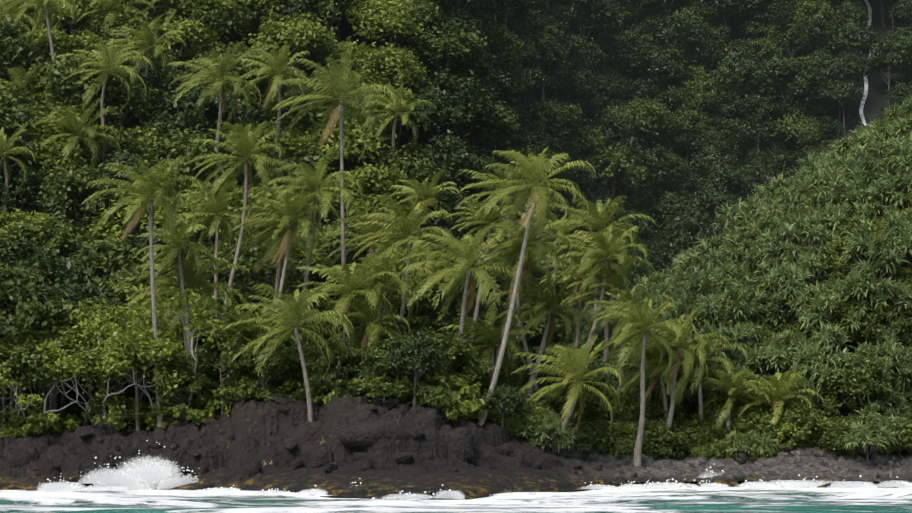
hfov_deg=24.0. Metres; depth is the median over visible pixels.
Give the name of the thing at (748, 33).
dark tree
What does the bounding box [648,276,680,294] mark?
pandan tree
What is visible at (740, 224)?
pandan tree
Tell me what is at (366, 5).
light tree
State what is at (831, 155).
pandan tree
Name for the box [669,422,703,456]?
tree
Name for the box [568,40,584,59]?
dark tree
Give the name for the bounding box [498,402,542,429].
pandan tree
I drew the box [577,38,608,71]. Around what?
dark tree
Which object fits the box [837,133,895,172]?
pandan tree
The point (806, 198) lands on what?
pandan tree
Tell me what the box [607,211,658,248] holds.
dark tree
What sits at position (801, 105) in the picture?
dark tree
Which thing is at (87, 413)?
scrub tree
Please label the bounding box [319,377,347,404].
scrub tree
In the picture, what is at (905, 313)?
light tree
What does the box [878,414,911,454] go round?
tree
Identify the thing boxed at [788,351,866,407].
pandan tree
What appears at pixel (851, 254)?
pandan tree
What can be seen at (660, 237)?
dark tree
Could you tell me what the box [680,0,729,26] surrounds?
dark tree
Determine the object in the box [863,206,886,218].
light tree
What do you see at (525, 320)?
tree
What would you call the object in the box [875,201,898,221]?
pandan tree
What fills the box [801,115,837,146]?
dark tree
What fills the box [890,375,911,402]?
tree
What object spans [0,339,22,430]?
bare tree
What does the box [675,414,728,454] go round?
tree
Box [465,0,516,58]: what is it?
dark tree
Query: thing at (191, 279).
palm
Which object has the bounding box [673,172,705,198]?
dark tree
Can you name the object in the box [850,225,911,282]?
pandan tree
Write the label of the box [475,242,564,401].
palm
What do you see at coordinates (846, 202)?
pandan tree
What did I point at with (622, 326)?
pandan tree
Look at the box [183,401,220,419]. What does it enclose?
shrub tree
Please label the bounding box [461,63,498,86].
dark tree
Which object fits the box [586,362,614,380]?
pandan tree
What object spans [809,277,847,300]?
pandan tree
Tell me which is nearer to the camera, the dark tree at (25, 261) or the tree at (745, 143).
the dark tree at (25, 261)
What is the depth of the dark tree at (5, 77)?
263.60 m
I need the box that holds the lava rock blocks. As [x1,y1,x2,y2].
[253,421,474,462]
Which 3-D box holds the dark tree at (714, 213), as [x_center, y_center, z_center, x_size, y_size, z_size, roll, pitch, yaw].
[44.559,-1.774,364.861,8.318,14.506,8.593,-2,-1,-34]
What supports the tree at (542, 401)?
on the terrain ground
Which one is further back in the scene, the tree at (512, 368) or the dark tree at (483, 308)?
the dark tree at (483, 308)
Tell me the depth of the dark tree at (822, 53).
406.31 m
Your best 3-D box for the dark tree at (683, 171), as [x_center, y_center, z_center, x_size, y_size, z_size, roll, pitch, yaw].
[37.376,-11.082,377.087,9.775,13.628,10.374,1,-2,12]
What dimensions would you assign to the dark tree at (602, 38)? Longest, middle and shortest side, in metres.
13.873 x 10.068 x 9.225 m
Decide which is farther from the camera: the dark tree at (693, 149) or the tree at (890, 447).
the dark tree at (693, 149)
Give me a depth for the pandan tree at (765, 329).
223.52 m
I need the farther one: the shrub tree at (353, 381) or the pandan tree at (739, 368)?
the pandan tree at (739, 368)
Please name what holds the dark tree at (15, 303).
on the terrain ground
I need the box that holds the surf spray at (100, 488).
[64,483,127,490]
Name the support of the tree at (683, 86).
on the terrain ground
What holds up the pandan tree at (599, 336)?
on the terrain ground
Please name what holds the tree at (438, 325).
on the terrain ground
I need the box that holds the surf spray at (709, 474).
[696,463,723,478]
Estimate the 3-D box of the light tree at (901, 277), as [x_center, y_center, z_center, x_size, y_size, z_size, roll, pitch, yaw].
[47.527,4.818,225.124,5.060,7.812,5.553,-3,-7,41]
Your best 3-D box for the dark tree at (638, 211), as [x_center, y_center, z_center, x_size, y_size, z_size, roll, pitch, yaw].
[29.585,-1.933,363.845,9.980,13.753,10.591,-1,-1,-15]
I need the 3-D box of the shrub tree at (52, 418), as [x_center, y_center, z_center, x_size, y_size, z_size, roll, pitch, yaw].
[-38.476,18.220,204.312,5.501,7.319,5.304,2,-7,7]
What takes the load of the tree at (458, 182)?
on the terrain ground
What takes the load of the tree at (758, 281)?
on the terrain ground
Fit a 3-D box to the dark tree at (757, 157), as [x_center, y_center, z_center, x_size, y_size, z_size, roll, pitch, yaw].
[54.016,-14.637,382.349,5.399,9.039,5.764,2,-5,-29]
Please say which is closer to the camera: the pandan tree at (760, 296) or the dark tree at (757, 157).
the pandan tree at (760, 296)
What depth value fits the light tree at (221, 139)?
261.93 m
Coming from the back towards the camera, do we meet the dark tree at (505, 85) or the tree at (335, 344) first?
the dark tree at (505, 85)
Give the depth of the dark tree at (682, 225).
353.64 m
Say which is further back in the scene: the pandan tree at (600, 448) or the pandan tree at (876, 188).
the pandan tree at (876, 188)
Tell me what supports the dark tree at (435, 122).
on the terrain ground
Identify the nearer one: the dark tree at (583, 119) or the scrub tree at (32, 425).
the scrub tree at (32, 425)
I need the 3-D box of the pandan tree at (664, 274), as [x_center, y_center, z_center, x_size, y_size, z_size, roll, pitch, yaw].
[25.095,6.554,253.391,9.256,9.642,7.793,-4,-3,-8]
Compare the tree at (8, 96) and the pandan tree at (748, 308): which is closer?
the pandan tree at (748, 308)
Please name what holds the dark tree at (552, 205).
on the terrain ground
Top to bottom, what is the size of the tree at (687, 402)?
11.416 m
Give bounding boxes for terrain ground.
[0,0,911,431]
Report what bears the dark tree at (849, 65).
on the terrain ground
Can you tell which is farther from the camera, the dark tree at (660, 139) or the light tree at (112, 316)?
the dark tree at (660, 139)
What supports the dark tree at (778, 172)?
on the terrain ground
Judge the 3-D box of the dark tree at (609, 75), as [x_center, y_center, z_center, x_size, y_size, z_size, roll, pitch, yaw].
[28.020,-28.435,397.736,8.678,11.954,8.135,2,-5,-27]
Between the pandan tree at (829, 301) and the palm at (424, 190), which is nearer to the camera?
the pandan tree at (829, 301)
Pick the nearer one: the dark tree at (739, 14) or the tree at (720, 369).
the tree at (720, 369)
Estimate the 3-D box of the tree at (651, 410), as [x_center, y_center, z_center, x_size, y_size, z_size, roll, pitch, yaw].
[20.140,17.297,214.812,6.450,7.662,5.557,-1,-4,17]
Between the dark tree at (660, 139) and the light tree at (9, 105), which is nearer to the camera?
the light tree at (9, 105)
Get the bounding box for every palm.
[0,0,56,52]
[0,0,77,106]
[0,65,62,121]
[0,122,37,227]
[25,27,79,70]
[31,96,121,224]
[53,36,154,169]
[69,0,154,36]
[80,154,207,426]
[97,17,186,141]
[121,247,248,405]
[126,0,209,85]
[133,215,218,396]
[166,41,260,177]
[173,182,251,397]
[185,120,295,402]
[194,307,272,373]
[223,283,353,421]
[224,205,321,307]
[231,190,338,341]
[232,44,315,158]
[255,148,362,375]
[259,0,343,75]
[271,36,398,377]
[292,249,400,376]
[315,290,409,371]
[316,210,418,275]
[325,248,434,380]
[342,193,459,328]
[350,82,435,189]
[387,170,460,256]
[395,224,522,389]
[439,312,535,383]
[446,199,525,345]
[455,162,545,329]
[459,147,595,425]
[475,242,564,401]
[476,218,572,383]
[492,272,590,397]
[511,334,625,448]
[528,213,593,294]
[539,250,621,347]
[543,195,655,344]
[552,220,655,361]
[559,256,649,375]
[583,284,673,416]
[592,297,697,466]
[602,337,697,422]
[624,307,729,449]
[645,330,750,438]
[689,369,771,456]
[731,371,825,428]
[766,351,820,395]
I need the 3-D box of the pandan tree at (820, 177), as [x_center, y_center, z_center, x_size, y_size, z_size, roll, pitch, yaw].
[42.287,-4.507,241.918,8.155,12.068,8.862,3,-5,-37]
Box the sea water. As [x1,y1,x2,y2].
[0,487,911,512]
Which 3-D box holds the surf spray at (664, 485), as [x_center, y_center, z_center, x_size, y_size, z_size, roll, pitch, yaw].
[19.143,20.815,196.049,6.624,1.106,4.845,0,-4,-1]
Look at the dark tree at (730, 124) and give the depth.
384.52 m
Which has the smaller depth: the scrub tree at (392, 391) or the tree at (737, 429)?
the scrub tree at (392, 391)
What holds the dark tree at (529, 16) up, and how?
on the terrain ground
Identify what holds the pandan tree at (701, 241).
on the terrain ground
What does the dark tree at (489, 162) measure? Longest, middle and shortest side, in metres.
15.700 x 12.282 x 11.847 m
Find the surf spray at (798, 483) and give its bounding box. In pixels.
[769,474,834,486]
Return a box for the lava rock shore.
[0,393,911,499]
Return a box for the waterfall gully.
[825,0,904,140]
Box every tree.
[0,0,51,84]
[0,13,21,67]
[0,15,47,84]
[0,68,43,100]
[0,78,58,203]
[0,81,30,123]
[0,92,48,181]
[0,118,60,182]
[0,161,48,220]
[0,205,34,246]
[0,207,82,253]
[0,210,88,269]
[0,232,58,283]
[0,246,106,415]
[0,247,98,288]
[0,252,22,271]
[0,261,82,433]
[0,285,81,418]
[0,326,69,435]
[0,335,54,432]
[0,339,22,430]
[0,359,44,428]
[0,394,47,432]
[0,425,46,438]
[1,284,112,409]
[2,14,58,32]
[2,279,54,404]
[2,384,6,425]
[3,428,37,437]
[5,314,94,430]
[5,327,92,431]
[7,339,124,413]
[10,424,44,437]
[13,410,60,436]
[14,133,105,178]
[18,25,80,75]
[21,48,119,113]
[23,135,91,170]
[24,346,92,422]
[24,412,81,434]
[25,293,76,396]
[27,100,109,161]
[30,163,125,238]
[31,162,98,222]
[38,61,97,104]
[39,0,104,38]
[45,374,80,428]
[47,415,89,431]
[51,296,175,425]
[52,219,129,264]
[57,97,113,132]
[58,67,165,178]
[59,0,130,30]
[60,378,65,418]
[64,29,105,60]
[66,233,158,379]
[69,321,100,420]
[71,8,181,106]
[71,300,149,416]
[71,313,183,421]
[71,336,151,418]
[76,47,135,79]
[81,120,155,175]
[81,399,132,426]
[82,191,195,253]
[82,272,140,312]
[82,323,149,407]
[84,273,163,399]
[84,325,188,431]
[85,296,141,413]
[86,149,166,197]
[88,1,161,53]
[88,207,160,243]
[88,257,133,278]
[95,413,122,426]
[101,119,183,160]
[105,159,204,214]
[107,307,180,428]
[107,395,148,424]
[109,243,220,302]
[109,410,170,431]
[111,66,177,127]
[114,227,221,277]
[118,49,184,126]
[120,296,203,402]
[121,123,238,241]
[122,0,188,21]
[123,288,207,395]
[130,0,188,16]
[130,14,227,68]
[132,401,169,419]
[135,85,252,145]
[139,325,170,399]
[139,338,181,399]
[139,353,185,398]
[140,417,156,430]
[142,365,219,418]
[144,396,184,422]
[144,410,170,429]
[146,239,236,279]
[148,65,223,142]
[148,354,218,400]
[148,392,205,424]
[152,0,249,67]
[158,284,234,408]
[158,419,177,427]
[159,188,261,248]
[161,0,256,59]
[162,172,252,243]
[164,405,209,423]
[171,398,204,413]
[176,349,220,400]
[177,331,256,414]
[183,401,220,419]
[184,243,273,311]
[186,38,287,98]
[189,289,311,409]
[190,86,268,169]
[190,394,229,418]
[194,280,267,341]
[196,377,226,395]
[200,82,266,177]
[206,331,262,358]
[207,229,326,299]
[207,386,234,413]
[209,119,284,185]
[209,378,278,399]
[211,241,255,281]
[216,8,261,62]
[216,357,258,380]
[216,373,260,402]
[218,252,313,332]
[220,387,240,404]
[222,405,232,413]
[223,151,282,183]
[227,342,294,393]
[227,371,272,389]
[228,0,306,83]
[228,205,271,250]
[232,119,320,157]
[232,179,311,242]
[238,153,321,205]
[239,48,295,109]
[242,0,338,75]
[242,8,343,82]
[244,285,335,333]
[247,367,297,386]
[249,236,340,288]
[252,121,291,154]
[253,387,286,402]
[255,87,337,132]
[256,345,318,379]
[257,141,350,187]
[257,226,316,273]
[262,322,325,378]
[269,375,304,393]
[276,38,335,75]
[276,76,305,111]
[278,375,304,396]
[286,69,378,186]
[287,62,377,108]
[290,389,312,402]
[292,379,329,404]
[294,189,349,228]
[294,220,361,331]
[298,134,376,222]
[299,0,368,57]
[299,371,343,386]
[300,71,382,163]
[301,337,365,382]
[303,225,394,272]
[305,113,396,173]
[309,56,352,76]
[309,374,348,389]
[310,379,357,398]
[311,386,345,406]
[312,228,401,333]
[316,39,381,72]
[317,298,357,373]
[319,282,411,376]
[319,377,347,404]
[320,335,352,376]
[322,371,348,387]
[324,211,362,230]
[326,158,412,211]
[326,378,364,394]
[335,193,425,238]
[337,0,341,44]
[342,0,416,67]
[343,355,366,377]
[344,377,385,396]
[345,78,426,188]
[345,321,410,373]
[346,0,430,47]
[346,42,429,133]
[348,182,434,224]
[349,371,416,405]
[354,235,459,315]
[354,298,445,333]
[354,352,412,388]
[357,335,429,378]
[359,42,426,75]
[361,68,410,94]
[361,375,417,399]
[362,219,441,257]
[370,140,447,186]
[380,334,411,370]
[382,92,455,178]
[383,330,449,406]
[385,316,437,346]
[390,89,481,148]
[393,190,484,242]
[394,363,439,401]
[396,19,495,84]
[398,0,443,50]
[399,295,465,335]
[401,126,483,191]
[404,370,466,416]
[405,8,489,73]
[407,151,491,194]
[407,291,452,329]
[408,183,486,239]
[409,69,503,135]
[411,328,483,372]
[413,369,475,407]
[414,0,452,10]
[417,261,520,333]
[420,229,492,270]
[422,317,484,356]
[423,219,506,244]
[425,384,486,420]
[431,0,469,13]
[432,351,501,384]
[434,262,477,316]
[434,370,481,402]
[435,91,510,200]
[435,152,493,195]
[435,298,514,358]
[436,4,484,75]
[437,151,499,194]
[437,286,504,323]
[446,0,473,11]
[448,233,505,283]
[449,407,496,420]
[452,52,496,78]
[454,75,501,148]
[455,97,529,149]
[459,357,493,384]
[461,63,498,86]
[462,144,506,193]
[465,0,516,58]
[466,186,546,250]
[467,189,522,205]
[469,10,496,33]
[471,371,523,396]
[475,384,537,426]
[476,68,520,97]
[477,21,523,73]
[480,302,566,358]
[483,357,525,391]
[484,23,516,71]
[487,0,537,26]
[487,286,582,346]
[487,388,539,424]
[487,415,516,435]
[488,63,538,103]
[492,94,518,151]
[492,156,528,181]
[494,57,522,96]
[497,129,533,150]
[497,141,573,189]
[498,273,568,348]
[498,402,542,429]
[501,6,548,38]
[501,249,542,283]
[502,347,554,385]
[506,129,553,150]
[506,221,563,272]
[507,412,550,438]
[508,65,550,127]
[510,406,573,441]
[511,100,544,130]
[511,380,551,411]
[512,306,587,348]
[514,34,539,102]
[515,405,548,430]
[518,14,569,96]
[522,31,578,101]
[523,98,567,134]
[525,132,561,153]
[525,387,567,413]
[527,420,577,453]
[528,123,567,153]
[532,95,585,136]
[532,236,572,279]
[534,209,571,251]
[537,71,561,100]
[537,190,566,217]
[538,342,574,363]
[538,359,593,385]
[540,5,576,28]
[540,178,562,192]
[541,29,573,69]
[541,379,602,417]
[546,151,578,209]
[547,128,579,151]
[547,429,571,451]
[548,0,626,70]
[548,204,592,278]
[550,63,594,104]
[553,2,588,33]
[554,33,585,63]
[554,427,591,454]
[555,165,594,195]
[555,171,587,194]
[555,372,620,415]
[556,123,593,148]
[556,157,606,193]
[556,338,619,371]
[557,249,603,302]
[557,413,598,448]
[558,232,582,295]
[559,86,599,112]
[559,125,601,208]
[559,188,605,219]
[560,412,594,427]
[561,329,589,345]
[564,376,613,399]
[565,103,590,157]
[566,77,598,107]
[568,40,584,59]
[570,22,615,73]
[570,275,624,295]
[571,120,609,194]
[571,416,612,452]
[571,428,606,454]
[574,393,629,426]
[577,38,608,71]
[580,307,641,343]
[581,93,611,119]
[582,238,634,271]
[583,185,613,208]
[583,298,604,315]
[586,195,628,217]
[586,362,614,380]
[588,106,638,147]
[588,142,649,235]
[588,344,603,359]
[588,378,619,400]
[590,68,610,114]
[590,252,659,294]
[594,75,634,107]
[595,367,635,388]
[596,65,617,96]
[596,98,664,140]
[596,321,619,347]
[596,422,647,456]
[597,33,619,57]
[597,71,631,98]
[597,371,629,396]
[597,413,627,426]
[599,108,651,146]
[602,177,641,200]
[603,343,648,371]
[604,135,671,210]
[604,395,638,423]
[604,427,645,456]
[605,207,657,235]
[606,95,627,112]
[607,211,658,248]
[608,314,660,344]
[609,24,665,90]
[610,88,636,106]
[610,355,639,373]
[610,418,665,453]
[611,0,632,29]
[611,0,667,32]
[611,392,639,414]
[614,358,640,378]
[614,402,661,422]
[615,186,660,213]
[615,326,668,359]
[617,4,660,39]
[617,100,645,141]
[617,364,696,405]
[620,98,678,154]
[620,287,652,307]
[621,58,658,91]
[621,247,651,257]
[623,41,697,99]
[626,76,666,102]
[626,96,659,155]
[626,229,656,248]
[626,330,666,356]
[628,395,688,424]
[629,249,670,287]
[630,271,665,291]
[630,419,688,458]
[632,235,673,263]
[636,347,707,383]
[637,270,674,304]
[637,272,669,291]
[638,38,673,51]
[638,184,665,234]
[638,386,692,408]
[640,9,712,88]
[640,286,676,308]
[641,169,689,220]
[643,98,678,147]
[645,155,695,210]
[645,426,691,459]
[646,268,711,307]
[646,414,702,443]
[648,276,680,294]
[648,315,665,335]
[649,150,678,199]
[649,292,680,317]
[650,126,690,151]
[650,188,693,214]
[651,71,676,89]
[651,84,696,153]
[652,395,696,420]
[653,228,672,265]
[655,210,722,266]
[656,292,722,339]
[658,197,705,223]
[659,73,684,107]
[659,207,716,235]
[661,13,679,30]
[662,38,697,52]
[662,440,687,457]
[663,239,696,266]
[663,252,712,283]
[663,360,739,408]
[668,286,717,310]
[668,439,700,455]
[669,0,692,13]
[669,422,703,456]
[670,107,707,164]
[670,248,722,281]
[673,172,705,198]
[674,30,713,66]
[674,79,720,113]
[674,264,739,297]
[675,6,710,26]
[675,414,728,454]
[676,123,710,158]
[677,36,720,73]
[678,185,739,234]
[678,231,725,258]
[678,248,748,279]
[679,64,707,83]
[679,81,707,96]
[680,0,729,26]
[682,291,749,334]
[682,292,707,315]
[683,331,733,357]
[686,134,708,163]
[686,204,723,231]
[686,304,748,334]
[687,435,727,459]
[688,0,730,21]
[688,318,761,364]
[689,128,736,160]
[689,168,720,188]
[689,359,741,392]
[689,393,717,409]
[689,407,726,434]
[690,140,740,192]
[691,91,745,120]
[692,389,739,412]
[692,405,743,427]
[692,437,732,458]
[693,362,761,395]
[694,71,735,126]
[695,21,733,74]
[695,165,752,200]
[696,15,719,34]
[696,234,749,270]
[697,43,727,80]
[698,393,751,432]
[699,0,754,46]
[699,115,737,157]
[699,291,755,317]
[701,205,731,231]
[703,240,729,254]
[705,86,733,110]
[706,260,750,283]
[707,112,754,166]
[707,265,755,294]
[709,46,774,131]
[710,194,763,234]
[715,39,765,62]
[715,245,757,278]
[717,430,769,460]
[718,267,758,290]
[719,282,773,322]
[719,344,749,366]
[721,413,757,437]
[722,413,758,439]
[723,189,745,206]
[723,228,758,275]
[723,277,772,306]
[724,164,752,185]
[724,201,762,234]
[724,228,759,248]
[724,313,764,332]
[725,219,757,272]
[725,347,748,366]
[728,164,772,197]
[729,86,754,104]
[731,337,783,374]
[732,93,784,152]
[732,136,756,165]
[732,404,767,414]
[733,1,764,36]
[733,315,777,340]
[734,38,766,62]
[734,358,770,374]
[736,0,795,41]
[737,112,765,150]
[737,425,783,455]
[738,19,765,41]
[738,174,781,207]
[738,406,787,438]
[739,231,801,272]
[739,297,789,334]
[742,36,783,64]
[742,150,771,169]
[742,331,812,375]
[743,364,773,376]
[744,159,774,174]
[744,334,788,358]
[745,445,779,462]
[747,56,826,144]
[747,319,772,339]
[747,392,793,412]
[749,0,792,42]
[749,226,830,266]
[749,280,770,290]
[750,200,816,235]
[750,267,777,291]
[751,117,802,158]
[751,299,794,327]
[752,195,792,219]
[752,255,813,287]
[753,226,773,248]
[754,167,791,195]
[755,201,812,238]
[755,202,805,230]
[755,261,818,329]
[756,172,799,206]
[756,373,786,408]
[757,403,793,424]
[758,321,809,347]
[758,359,789,377]
[759,213,843,266]
[760,1,796,55]
[760,57,792,103]
[761,18,797,58]
[761,145,827,178]
[762,417,814,449]
[763,179,828,213]
[764,0,801,32]
[764,291,813,328]
[765,61,809,116]
[766,212,815,245]
[767,327,835,353]
[769,422,810,451]
[770,310,797,329]
[770,322,854,382]
[770,402,832,443]
[772,109,822,153]
[773,27,816,58]
[773,282,828,334]
[775,74,818,99]
[775,96,813,118]
[780,400,800,412]
[781,248,841,283]
[783,136,812,153]
[786,377,829,408]
[788,0,840,53]
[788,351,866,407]
[789,163,820,187]
[789,209,843,242]
[789,315,820,334]
[790,139,817,153]
[791,55,814,72]
[791,191,815,215]
[792,83,837,118]
[792,157,825,180]
[792,287,872,355]
[794,155,853,200]
[795,13,840,52]
[796,147,833,170]
[796,162,861,204]
[797,412,839,433]
[798,144,823,155]
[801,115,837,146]
[802,400,847,417]
[803,154,847,179]
[803,237,832,253]
[803,336,843,354]
[806,55,846,109]
[806,382,863,420]
[806,416,836,446]
[807,48,837,70]
[807,310,864,347]
[808,174,873,220]
[808,415,849,450]
[809,154,845,175]
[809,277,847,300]
[810,34,841,68]
[810,322,861,348]
[812,259,855,286]
[812,352,900,417]
[812,428,845,450]
[813,402,840,419]
[814,199,874,233]
[814,272,849,288]
[814,305,865,329]
[815,0,852,34]
[815,415,878,457]
[816,426,852,451]
[817,138,839,153]
[817,252,855,271]
[817,435,857,456]
[818,283,875,349]
[820,80,865,134]
[820,122,847,140]
[821,137,870,161]
[821,180,899,216]
[822,18,882,83]
[822,77,855,122]
[823,51,872,116]
[824,257,904,345]
[824,279,860,301]
[824,284,877,320]
[825,196,855,213]
[826,0,871,55]
[826,233,849,274]
[828,212,880,245]
[829,122,894,157]
[829,135,878,156]
[833,349,875,411]
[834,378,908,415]
[836,242,911,282]
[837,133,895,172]
[838,405,862,417]
[839,418,896,460]
[840,151,882,162]
[840,154,889,181]
[840,179,873,201]
[840,212,911,277]
[845,413,876,434]
[848,214,883,235]
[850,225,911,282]
[851,180,911,219]
[851,391,908,418]
[851,400,911,452]
[852,331,911,360]
[853,157,906,191]
[853,433,895,457]
[855,446,895,456]
[857,115,909,156]
[858,301,911,342]
[859,320,911,347]
[860,279,911,323]
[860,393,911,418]
[862,344,911,376]
[863,37,911,105]
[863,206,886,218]
[863,221,885,233]
[866,117,899,150]
[868,174,910,207]
[868,229,885,237]
[869,355,911,392]
[869,415,905,455]
[871,354,905,384]
[872,319,909,344]
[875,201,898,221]
[876,103,902,120]
[876,167,911,206]
[876,208,911,230]
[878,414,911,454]
[880,0,884,25]
[881,54,911,83]
[881,143,902,155]
[881,223,911,267]
[882,79,911,101]
[882,102,909,122]
[883,24,911,43]
[884,0,893,30]
[884,29,911,66]
[884,134,911,165]
[885,0,911,24]
[885,266,911,286]
[886,205,911,239]
[887,134,910,170]
[887,367,909,386]
[890,142,911,174]
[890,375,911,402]
[891,91,911,105]
[891,378,911,405]
[893,112,911,137]
[894,265,911,289]
[894,360,910,389]
[896,94,911,120]
[898,299,911,320]
[899,344,911,376]
[900,184,911,209]
[900,295,911,318]
[901,167,911,190]
[903,128,911,137]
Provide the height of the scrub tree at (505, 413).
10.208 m
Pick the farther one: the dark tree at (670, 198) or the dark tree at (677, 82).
the dark tree at (677, 82)
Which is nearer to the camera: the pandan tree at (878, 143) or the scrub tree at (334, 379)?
the scrub tree at (334, 379)
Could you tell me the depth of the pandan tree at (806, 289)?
223.02 m
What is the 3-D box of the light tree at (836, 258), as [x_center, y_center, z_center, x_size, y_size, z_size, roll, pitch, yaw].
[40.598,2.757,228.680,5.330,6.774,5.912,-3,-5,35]
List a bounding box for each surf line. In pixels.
[199,485,240,489]
[253,488,289,493]
[298,485,327,494]
[372,490,435,498]
[434,484,464,499]
[579,482,618,488]
[618,481,642,486]
[676,481,699,486]
[693,479,735,486]
[737,479,782,486]
[828,475,877,487]
[878,477,911,487]
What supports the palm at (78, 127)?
on the terrain ground
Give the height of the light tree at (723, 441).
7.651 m
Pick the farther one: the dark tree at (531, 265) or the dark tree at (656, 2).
the dark tree at (656, 2)
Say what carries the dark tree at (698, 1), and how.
on the terrain ground
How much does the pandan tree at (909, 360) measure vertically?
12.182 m
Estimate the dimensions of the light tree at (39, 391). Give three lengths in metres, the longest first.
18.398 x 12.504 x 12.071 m
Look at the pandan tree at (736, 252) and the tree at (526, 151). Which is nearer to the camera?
the pandan tree at (736, 252)
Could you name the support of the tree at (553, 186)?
on the terrain ground
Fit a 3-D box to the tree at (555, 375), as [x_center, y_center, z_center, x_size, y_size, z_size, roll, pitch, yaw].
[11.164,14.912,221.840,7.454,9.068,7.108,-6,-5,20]
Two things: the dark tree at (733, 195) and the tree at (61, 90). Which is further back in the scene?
the dark tree at (733, 195)
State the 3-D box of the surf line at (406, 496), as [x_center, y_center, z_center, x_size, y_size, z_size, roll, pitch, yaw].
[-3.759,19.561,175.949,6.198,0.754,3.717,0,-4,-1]
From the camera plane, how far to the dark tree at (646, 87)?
396.43 m
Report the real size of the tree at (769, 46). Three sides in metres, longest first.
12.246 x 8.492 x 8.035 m
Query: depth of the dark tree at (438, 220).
251.05 m
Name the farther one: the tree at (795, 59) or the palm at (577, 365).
the tree at (795, 59)
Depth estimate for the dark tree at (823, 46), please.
411.67 m
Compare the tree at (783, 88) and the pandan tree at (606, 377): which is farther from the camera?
the tree at (783, 88)
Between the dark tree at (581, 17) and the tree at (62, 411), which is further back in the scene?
the dark tree at (581, 17)
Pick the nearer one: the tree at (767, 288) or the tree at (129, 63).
the tree at (767, 288)
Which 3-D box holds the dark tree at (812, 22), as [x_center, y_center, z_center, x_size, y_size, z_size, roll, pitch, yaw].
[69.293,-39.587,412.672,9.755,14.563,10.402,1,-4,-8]
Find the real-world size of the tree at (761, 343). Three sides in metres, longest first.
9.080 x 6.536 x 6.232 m
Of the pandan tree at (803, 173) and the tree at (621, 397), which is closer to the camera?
the tree at (621, 397)
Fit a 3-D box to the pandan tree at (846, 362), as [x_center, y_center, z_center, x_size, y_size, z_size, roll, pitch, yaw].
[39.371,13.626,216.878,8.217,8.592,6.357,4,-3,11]
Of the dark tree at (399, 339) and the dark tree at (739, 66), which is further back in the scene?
the dark tree at (739, 66)
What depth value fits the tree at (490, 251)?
257.65 m
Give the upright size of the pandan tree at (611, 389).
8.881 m
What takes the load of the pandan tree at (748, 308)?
on the terrain ground
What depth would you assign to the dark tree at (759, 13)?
415.53 m
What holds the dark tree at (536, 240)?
on the terrain ground
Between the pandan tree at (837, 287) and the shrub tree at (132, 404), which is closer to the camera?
the shrub tree at (132, 404)
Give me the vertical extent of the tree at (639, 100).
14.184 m
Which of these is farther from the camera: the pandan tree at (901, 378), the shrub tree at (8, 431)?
the pandan tree at (901, 378)
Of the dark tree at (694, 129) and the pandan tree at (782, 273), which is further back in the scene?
the dark tree at (694, 129)
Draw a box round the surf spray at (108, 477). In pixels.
[79,456,158,489]
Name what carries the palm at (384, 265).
on the terrain ground
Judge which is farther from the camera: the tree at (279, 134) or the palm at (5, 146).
the tree at (279, 134)
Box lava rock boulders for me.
[0,385,895,486]
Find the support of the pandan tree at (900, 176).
on the terrain ground
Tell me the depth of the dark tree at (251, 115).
266.19 m
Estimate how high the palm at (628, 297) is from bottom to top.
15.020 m
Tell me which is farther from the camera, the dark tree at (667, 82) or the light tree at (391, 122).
the dark tree at (667, 82)
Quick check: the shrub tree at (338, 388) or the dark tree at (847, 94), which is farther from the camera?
the dark tree at (847, 94)
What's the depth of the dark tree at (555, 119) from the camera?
335.41 m
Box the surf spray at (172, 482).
[159,467,198,488]
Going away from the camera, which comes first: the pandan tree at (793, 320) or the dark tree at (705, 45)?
the pandan tree at (793, 320)
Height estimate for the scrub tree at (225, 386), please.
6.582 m
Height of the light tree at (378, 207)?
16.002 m
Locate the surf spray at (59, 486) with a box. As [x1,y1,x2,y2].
[37,473,85,490]
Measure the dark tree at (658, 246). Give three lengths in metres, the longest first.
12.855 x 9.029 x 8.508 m
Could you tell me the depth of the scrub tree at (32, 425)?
203.50 m
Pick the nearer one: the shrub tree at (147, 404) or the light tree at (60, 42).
the shrub tree at (147, 404)
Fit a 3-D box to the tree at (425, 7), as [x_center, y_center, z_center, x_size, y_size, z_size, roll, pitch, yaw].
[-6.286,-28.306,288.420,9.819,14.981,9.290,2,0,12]
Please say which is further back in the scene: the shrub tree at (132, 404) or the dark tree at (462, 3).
the dark tree at (462, 3)
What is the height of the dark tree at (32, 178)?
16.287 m
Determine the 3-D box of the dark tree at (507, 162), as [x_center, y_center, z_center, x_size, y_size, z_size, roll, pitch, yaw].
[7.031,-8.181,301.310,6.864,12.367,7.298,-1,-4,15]
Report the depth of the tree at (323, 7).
283.52 m
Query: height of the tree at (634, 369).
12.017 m
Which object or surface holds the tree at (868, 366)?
on the terrain ground
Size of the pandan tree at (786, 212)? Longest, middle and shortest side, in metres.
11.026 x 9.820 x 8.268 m
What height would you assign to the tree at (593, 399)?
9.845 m
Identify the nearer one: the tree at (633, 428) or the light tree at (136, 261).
the tree at (633, 428)
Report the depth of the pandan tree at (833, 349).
220.72 m
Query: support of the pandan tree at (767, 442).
on the terrain ground
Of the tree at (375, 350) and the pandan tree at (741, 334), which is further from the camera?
the pandan tree at (741, 334)
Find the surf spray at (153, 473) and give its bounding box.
[117,440,180,489]
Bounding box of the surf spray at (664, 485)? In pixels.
[641,478,693,488]
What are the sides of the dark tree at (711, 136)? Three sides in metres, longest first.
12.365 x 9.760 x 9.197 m
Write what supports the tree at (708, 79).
on the terrain ground
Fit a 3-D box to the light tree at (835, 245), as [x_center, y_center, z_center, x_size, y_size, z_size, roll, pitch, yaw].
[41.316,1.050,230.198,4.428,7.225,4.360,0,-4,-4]
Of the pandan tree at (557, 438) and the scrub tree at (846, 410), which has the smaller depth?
the pandan tree at (557, 438)
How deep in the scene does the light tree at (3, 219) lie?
241.42 m
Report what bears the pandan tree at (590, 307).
on the terrain ground

